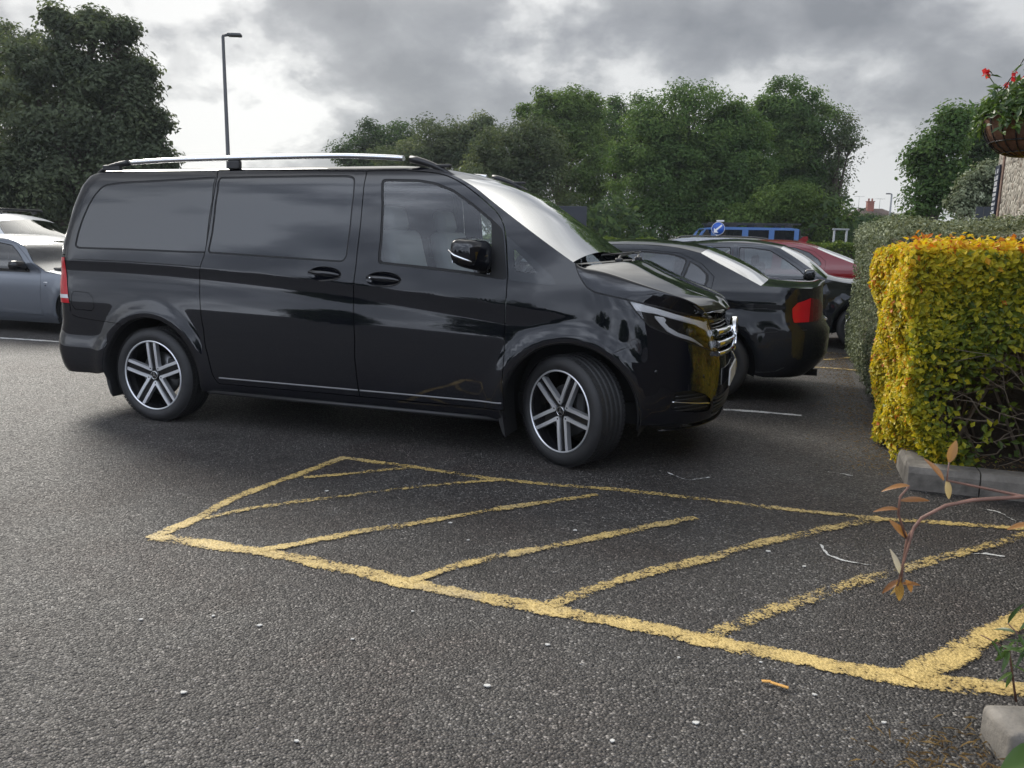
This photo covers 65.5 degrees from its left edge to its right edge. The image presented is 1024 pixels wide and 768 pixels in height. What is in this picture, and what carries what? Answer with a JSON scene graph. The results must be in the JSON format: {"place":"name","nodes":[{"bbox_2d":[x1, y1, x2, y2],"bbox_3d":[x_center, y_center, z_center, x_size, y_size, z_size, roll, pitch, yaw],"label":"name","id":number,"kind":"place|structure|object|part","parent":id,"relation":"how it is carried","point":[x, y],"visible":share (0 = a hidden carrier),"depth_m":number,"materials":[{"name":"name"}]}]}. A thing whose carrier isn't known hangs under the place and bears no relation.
{"place":"outdoors","nodes":[
{"label":"outdoors","id":0,"kind":"place"},
{"bbox_2d":[0,242,1023,767],"bbox_3d":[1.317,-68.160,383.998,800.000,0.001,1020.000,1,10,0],"label":"ground","id":1,"kind":"structure","parent":0,"point":[98,482],"depth_m":3.24,"materials":[{"name":"grey asphalt"}]},
{"bbox_2d":[0,17,47,149],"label":"tree","id":2,"kind":"object","parent":1,"relation":"on","point":[7,25],"visible":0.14,"depth_m":28.07,"materials":[{"name":"green plant"}]},
{"bbox_2d":[0,234,64,323],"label":"parked hatchback","id":3,"kind":"object","parent":1,"relation":"on","point":[30,271],"visible":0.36,"depth_m":10.86,"materials":[{"name":"grey paint"}]},
{"bbox_3d":[-7.001,-1.478,10.974,1.433,0.988,0.162,5,11,18],"label":"door","id":4,"kind":"part","parent":3,"relation":"part of","materials":[{"name":"grey paint"}]},
{"bbox_2d":[0,208,66,235],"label":"parked car","id":5,"kind":"object","parent":1,"relation":"on","point":[10,223],"visible":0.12,"depth_m":14.65,"materials":[{"name":"grey paint"}]},
{"bbox_2d":[0,0,186,229],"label":"tree","id":6,"kind":"object","parent":1,"relation":"on","point":[70,144],"visible":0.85,"depth_m":20.47,"materials":[{"name":"green plant"}]},
{"bbox_2d":[221,32,241,167],"bbox_3d":[-6.727,-5.314,19.404,0.520,6.084,0.200,0,10,-6],"label":"lamp post","id":7,"kind":"object","parent":1,"relation":"on","point":[229,34],"visible":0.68,"depth_m":19.05,"materials":[{"name":"grey metal"}]},
{"bbox_2d":[322,116,426,166],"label":"tree","id":8,"kind":"object","parent":1,"relation":"on","point":[392,134],"visible":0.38,"depth_m":43.82,"materials":[{"name":"green plant"}]},
{"bbox_2d":[59,153,737,466],"bbox_3d":[-0.908,-0.716,6.243,5.176,1.955,2.422,5,11,19],"label":"van","id":9,"kind":"object","parent":1,"relation":"on","point":[339,286],"visible":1,"depth_m":5.37,"materials":[{"name":"black paint"}]},
{"bbox_3d":[-2.702,-1.244,5.846,1.210,0.507,0.108,5,11,19],"label":"rear window","id":10,"kind":"part","parent":9,"relation":"part of","materials":[{"name":"black glass"}]},
{"bbox_3d":[-1.600,-0.722,5.550,1.280,1.508,0.196,5,11,19],"label":"sliding door","id":11,"kind":"part","parent":9,"relation":"part of","materials":[{"name":"black paint"}]},
{"bbox_3d":[-1.030,-1.005,7.171,1.280,1.508,0.196,5,11,19],"label":"sliding door","id":12,"kind":"part","parent":9,"relation":"part of","materials":[{"name":"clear glass"}]},
{"bbox_3d":[-0.522,-0.624,5.173,1.074,1.491,0.198,5,11,19],"label":"front door","id":13,"kind":"part","parent":9,"relation":"part of","materials":[{"name":"black paint"}]},
{"bbox_3d":[0.057,-0.911,6.820,1.074,1.491,0.198,5,11,19],"label":"front door","id":14,"kind":"part","parent":9,"relation":"part of","materials":[{"name":"clear glass"}]},
{"bbox_2d":[0,337,800,415],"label":"white road marking","id":15,"kind":"object","parent":1,"relation":"on","point":[723,409],"visible":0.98,"depth_m":6.80,"materials":[{"name":"paint"}]},
{"bbox_2d":[365,109,505,171],"bbox_3d":[-3.470,-8.995,36.990,6.742,7.296,3.670,1,10,0],"label":"tree","id":16,"kind":"object","parent":1,"relation":"on","point":[448,146],"visible":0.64,"depth_m":35.94,"materials":[{"name":"green plant"}]},
{"bbox_2d":[7,192,974,255],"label":"undergrowth","id":17,"kind":"object","parent":1,"relation":"on","point":[602,218],"visible":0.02,"depth_m":26.35,"materials":[{"name":"green plant"}]},
{"bbox_2d":[454,113,586,241],"bbox_3d":[0.144,-7.093,30.259,5.388,6.132,4.115,1,10,0],"label":"tree","id":18,"kind":"object","parent":1,"relation":"on","point":[536,173],"visible":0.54,"depth_m":29.45,"materials":[{"name":"green plant"}]},
{"bbox_2d":[510,82,617,205],"bbox_3d":[2.337,-9.184,35.918,5.044,8.301,3.722,1,10,0],"label":"tree","id":19,"kind":"object","parent":1,"relation":"on","point":[574,115],"visible":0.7,"depth_m":34.90,"materials":[{"name":"green plant"}]},
{"bbox_2d":[559,206,586,225],"bbox_3d":[1.162,-2.664,16.768,0.760,2.110,0.110,2,10,7],"label":"notice board","id":20,"kind":"object","parent":1,"relation":"on","point":[579,213],"visible":0.22,"depth_m":16.53,"materials":[{"name":"grey"}]},
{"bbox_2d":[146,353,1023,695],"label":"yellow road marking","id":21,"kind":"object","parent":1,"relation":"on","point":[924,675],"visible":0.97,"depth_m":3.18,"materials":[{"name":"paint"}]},
{"bbox_2d":[580,89,667,199],"bbox_3d":[5.352,-10.133,39.861,4.640,8.844,4.107,1,10,0],"label":"tree","id":22,"kind":"object","parent":1,"relation":"on","point":[612,118],"visible":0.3,"depth_m":38.91,"materials":[{"name":"green plant"}]},
{"bbox_2d":[515,239,829,395],"bbox_3d":[0.878,-0.798,8.342,4.565,1.433,2.200,5,11,18],"label":"parked saloon","id":23,"kind":"object","parent":1,"relation":"on","point":[783,328],"visible":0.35,"depth_m":7.04,"materials":[{"name":"black paint"}]},
{"bbox_2d":[525,254,601,265],"bbox_3d":[0.247,-0.783,7.682,1.345,1.051,0.179,5,11,18],"label":"door","id":24,"kind":"structure","parent":23,"relation":"in","point":[590,258],"depth_m":7.49,"materials":[{"name":"black paint"}]},
{"bbox_2d":[619,249,713,287],"bbox_3d":[1.339,-0.697,7.322,0.970,1.051,0.179,5,11,18],"label":"door","id":25,"kind":"structure","parent":23,"relation":"in","point":[677,263],"depth_m":7.26,"materials":[{"name":"black paint"}]},
{"bbox_2d":[685,263,705,283],"bbox_3d":[1.650,-0.963,7.169,0.188,0.241,0.099,5,11,18],"label":"quarter window","id":26,"kind":"structure","parent":23,"relation":"in","point":[694,273],"depth_m":7.16,"materials":[{"name":"grey glass"}]},
{"bbox_2d":[683,261,708,284],"bbox_3d":[1.654,-0.966,7.171,0.233,0.275,0.110,5,11,18],"label":"quarter window frame","id":27,"kind":"structure","parent":23,"relation":"in","point":[707,276],"depth_m":7.16,"materials":[{"name":"black rubber"}]},
{"bbox_2d":[483,233,863,262],"bbox_3d":[5.531,-2.639,18.738,14.119,1.608,1.042,1,10,0],"label":"box hedge","id":28,"kind":"object","parent":1,"relation":"on","point":[842,246],"visible":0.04,"depth_m":18.29,"materials":[{"name":"green plant"}]},
{"bbox_2d":[597,76,782,239],"bbox_3d":[6.443,-7.343,29.150,6.856,7.301,4.328,1,10,0],"label":"tree","id":29,"kind":"object","parent":1,"relation":"on","point":[685,172],"visible":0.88,"depth_m":28.12,"materials":[{"name":"green plant"}]},
{"bbox_2d":[668,235,766,242],"bbox_3d":[3.997,-2.486,17.592,4.436,1.573,2.200,5,11,18],"label":"parked estate","id":30,"kind":"object","parent":1,"relation":"on","point":[688,238],"visible":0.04,"depth_m":16.79,"materials":[{"name":"silver metal"}]},
{"bbox_2d":[677,239,698,241],"bbox_3d":[3.387,-2.485,16.972,1.110,1.206,0.271,5,11,18],"label":"door","id":31,"kind":"structure","parent":30,"relation":"in","point":[692,240],"depth_m":16.85,"materials":[{"name":"silver metal"}]},
{"bbox_2d":[712,220,724,235],"bbox_3d":[5.064,-3.062,19.775,0.316,1.968,0.094,3,10,11],"label":"road sign","id":32,"kind":"object","parent":1,"relation":"on","point":[718,227],"visible":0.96,"depth_m":19.60,"materials":[{"name":"blue metal"}]},
{"bbox_2d":[693,222,802,240],"bbox_3d":[5.451,-3.229,20.836,4.045,1.933,1.707,2,10,6],"label":"off road car","id":33,"kind":"object","parent":1,"relation":"on","point":[788,231],"visible":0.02,"depth_m":19.92,"materials":[{"name":"blue paint"}]},
{"bbox_3d":[4.798,-3.567,20.116,0.409,0.682,0.011,2,10,6],"label":"window","id":34,"kind":"part","parent":33,"relation":"part of","materials":[{"name":"black glass"}]},
{"bbox_3d":[5.454,-3.541,20.043,0.614,0.682,0.011,2,10,6],"label":"window","id":35,"kind":"part","parent":33,"relation":"part of","materials":[{"name":"black glass"}]},
{"bbox_3d":[6.156,-3.514,19.964,0.502,0.682,0.011,2,10,6],"label":"window","id":36,"kind":"part","parent":33,"relation":"part of","materials":[{"name":"black glass"}]},
{"bbox_3d":[6.775,-3.489,19.895,0.484,0.682,0.011,2,10,6],"label":"window","id":37,"kind":"part","parent":33,"relation":"part of","materials":[{"name":"black glass"}]},
{"bbox_2d":[690,239,859,346],"bbox_3d":[3.816,-1.412,11.920,4.257,1.476,2.180,5,11,18],"label":"parked hatchback","id":38,"kind":"object","parent":1,"relation":"on","point":[773,259],"visible":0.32,"depth_m":11.05,"materials":[{"name":"black paint"}]},
{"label":"door","id":39,"kind":"part","parent":38,"relation":"part of","materials":[{"name":"black paint"}]},
{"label":"door","id":40,"kind":"part","parent":38,"relation":"part of","materials":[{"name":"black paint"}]},
{"bbox_2d":[705,178,858,242],"bbox_3d":[8.986,-5.033,26.569,5.004,3.706,2.514,1,10,0],"label":"bush","id":41,"kind":"object","parent":1,"relation":"on","point":[771,207],"visible":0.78,"depth_m":26.05,"materials":[{"name":"green plant"}]},
{"bbox_2d":[778,684,788,688],"bbox_3d":[0.869,0.968,2.550,0.032,0.005,0.012,12,13,22],"label":"orange scrap","id":42,"kind":"object","parent":1,"relation":"on","point":[784,686],"visible":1,"depth_m":2.55,"materials":[{"name":"brown"}]},
{"bbox_2d":[740,236,861,278],"bbox_3d":[4.911,-2.047,15.291,4.457,1.565,2.200,5,11,18],"label":"parked coupe","id":43,"kind":"object","parent":1,"relation":"on","point":[831,262],"visible":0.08,"depth_m":14.20,"materials":[{"name":"red paint"}]},
{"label":"door","id":44,"kind":"part","parent":43,"relation":"part of","materials":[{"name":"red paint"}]},
{"bbox_2d":[745,73,862,234],"bbox_3d":[12.130,-8.756,34.023,5.124,8.498,3.744,1,10,0],"label":"tree","id":45,"kind":"object","parent":1,"relation":"on","point":[799,138],"visible":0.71,"depth_m":32.83,"materials":[{"name":"green plant"}]},
{"bbox_2d":[804,110,869,214],"bbox_3d":[13.470,-7.767,33.046,2.548,6.955,2.207,1,10,0],"label":"tree","id":46,"kind":"object","parent":1,"relation":"on","point":[848,144],"visible":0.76,"depth_m":32.63,"materials":[{"name":"green plant"}]},
{"bbox_2d":[832,228,848,241],"bbox_3d":[9.438,-3.540,23.081,0.460,1.895,0.070,3,10,8],"label":"metal hoop","id":47,"kind":"object","parent":1,"relation":"on","point":[835,229],"visible":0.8,"depth_m":22.91,"materials":[{"name":"grey metal"}]},
{"bbox_2d":[668,471,1013,564],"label":"road scratches","id":48,"kind":"object","parent":1,"relation":"on","point":[822,547],"visible":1,"depth_m":3.71,"materials":[{"name":"white paint"}]},
{"bbox_2d":[854,211,907,221],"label":"bush","id":49,"kind":"object","parent":1,"relation":"on","point":[870,216],"visible":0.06,"depth_m":42.75,"materials":[{"name":"green plant"}]},
{"bbox_2d":[886,193,892,213],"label":"lamp post","id":50,"kind":"object","parent":1,"relation":"on","point":[890,202],"visible":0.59,"depth_m":48.69,"materials":[{"name":"metal"}]},
{"bbox_2d":[890,434,928,482],"bbox_3d":[2.560,0.469,5.153,0.130,0.140,0.796,5,11,19],"label":"kerb stone","id":51,"kind":"object","parent":1,"relation":"on","point":[904,455],"visible":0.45,"depth_m":4.95,"materials":[{"name":"concrete"}]},
{"bbox_2d":[807,352,1023,767],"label":"leaf litter","id":52,"kind":"object","parent":1,"relation":"on","point":[915,764],"visible":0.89,"depth_m":2.31,"materials":[{"name":"plant"}]},
{"bbox_2d":[893,97,981,222],"bbox_3d":[10.398,-4.402,19.570,2.224,5.027,1.697,1,10,0],"label":"tree","id":53,"kind":"object","parent":1,"relation":"on","point":[931,168],"visible":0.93,"depth_m":19.06,"materials":[{"name":"green plant"}]},
{"bbox_2d":[904,461,979,496],"bbox_3d":[2.521,0.554,4.680,0.370,0.140,0.130,5,11,19],"label":"kerb stone","id":54,"kind":"object","parent":1,"relation":"on","point":[921,476],"visible":0.85,"depth_m":4.64,"materials":[{"name":"concrete"}]},
{"bbox_2d":[873,440,1023,600],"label":"climbing shrub","id":55,"kind":"object","parent":1,"relation":"on","point":[898,589],"visible":1,"depth_m":1.77,"materials":[{"name":"brown plant"}]},
{"bbox_2d":[942,157,998,220],"bbox_3d":[7.386,-2.156,12.833,1.090,2.874,0.713,1,10,0],"label":"silver shrub","id":56,"kind":"object","parent":1,"relation":"on","point":[972,193],"visible":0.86,"depth_m":12.52,"materials":[{"name":"green plant"}]},
{"bbox_2d":[954,100,999,211],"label":"tree","id":57,"kind":"object","parent":1,"relation":"on","point":[981,151],"visible":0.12,"depth_m":22.80,"materials":[{"name":"green plant"}]},
{"bbox_2d":[975,207,990,237],"bbox_3d":[6.875,-1.410,10.877,1.250,1.960,0.020,2,10,6],"label":"slat fence","id":58,"kind":"object","parent":1,"relation":"on","point":[981,213],"visible":0.08,"depth_m":10.76,"materials":[{"name":"grey"}]},
{"bbox_2d":[977,468,1023,501],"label":"kerb stone","id":59,"kind":"object","parent":1,"relation":"on","point":[1008,481],"visible":0.71,"depth_m":4.54,"materials":[{"name":"concrete"}]},
{"bbox_2d":[980,705,1023,762],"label":"kerb stone","id":60,"kind":"object","parent":1,"relation":"on","point":[1002,731],"visible":0.8,"depth_m":2.24,"materials":[{"name":"concrete"}]},
{"bbox_2d":[981,604,1023,767],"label":"leafy plant","id":61,"kind":"object","parent":1,"relation":"on","point":[1014,758],"visible":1,"depth_m":2.26,"materials":[{"name":"green plant"}]},
{"bbox_2d":[989,155,1023,238],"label":"flint wall","id":62,"kind":"structure","parent":1,"relation":"on","point":[1010,200],"depth_m":7.94,"materials":[{"name":"stone"}]},
{"bbox_2d":[989,164,1001,220],"bbox_3d":[5.243,-2.053,8.646,0.023,0.620,0.240,5,11,22],"label":"wall sign","id":63,"kind":"object","parent":62,"relation":"attached to","point":[996,188],"visible":0.83,"depth_m":8.57,"materials":[{"name":"white metal"}]},
{"bbox_2d":[0,0,1023,236],"label":"sky","id":64,"kind":"structure","parent":0,"point":[300,74],"materials":[{"name":"grey"}]},
{"bbox_2d":[849,196,894,236],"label":"house","id":65,"kind":"structure","parent":0,"point":[869,209],"depth_m":79.44,"materials":[{"name":"red brick"}]},
{"bbox_2d":[858,351,1023,471],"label":"bed soil","id":66,"kind":"structure","parent":0,"point":[1004,452],"depth_m":5.08,"materials":[{"name":"brown soil"}]},
{"bbox_2d":[843,210,1023,408],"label":"silver hedge","id":67,"kind":"object","parent":66,"relation":"on","point":[864,322],"visible":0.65,"depth_m":7.60,"materials":[{"name":"green plant"}]},
{"bbox_2d":[867,230,1023,467],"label":"golden hedge","id":68,"kind":"object","parent":66,"relation":"on","point":[947,360],"visible":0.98,"depth_m":4.69,"materials":[{"name":"yellow plant"}]},
{"bbox_3d":[3.209,-1.857,4.300,0.679,0.259,0.164,1,10,0],"label":"basket bracket","id":69,"kind":"object","parent":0,"visible":0},
{"bbox_2d":[968,59,1023,157],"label":"hanging basket","id":70,"kind":"object","parent":69,"relation":"hanging from","point":[1001,123],"visible":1,"depth_m":4.25,"materials":[{"name":"green"}]}
]}

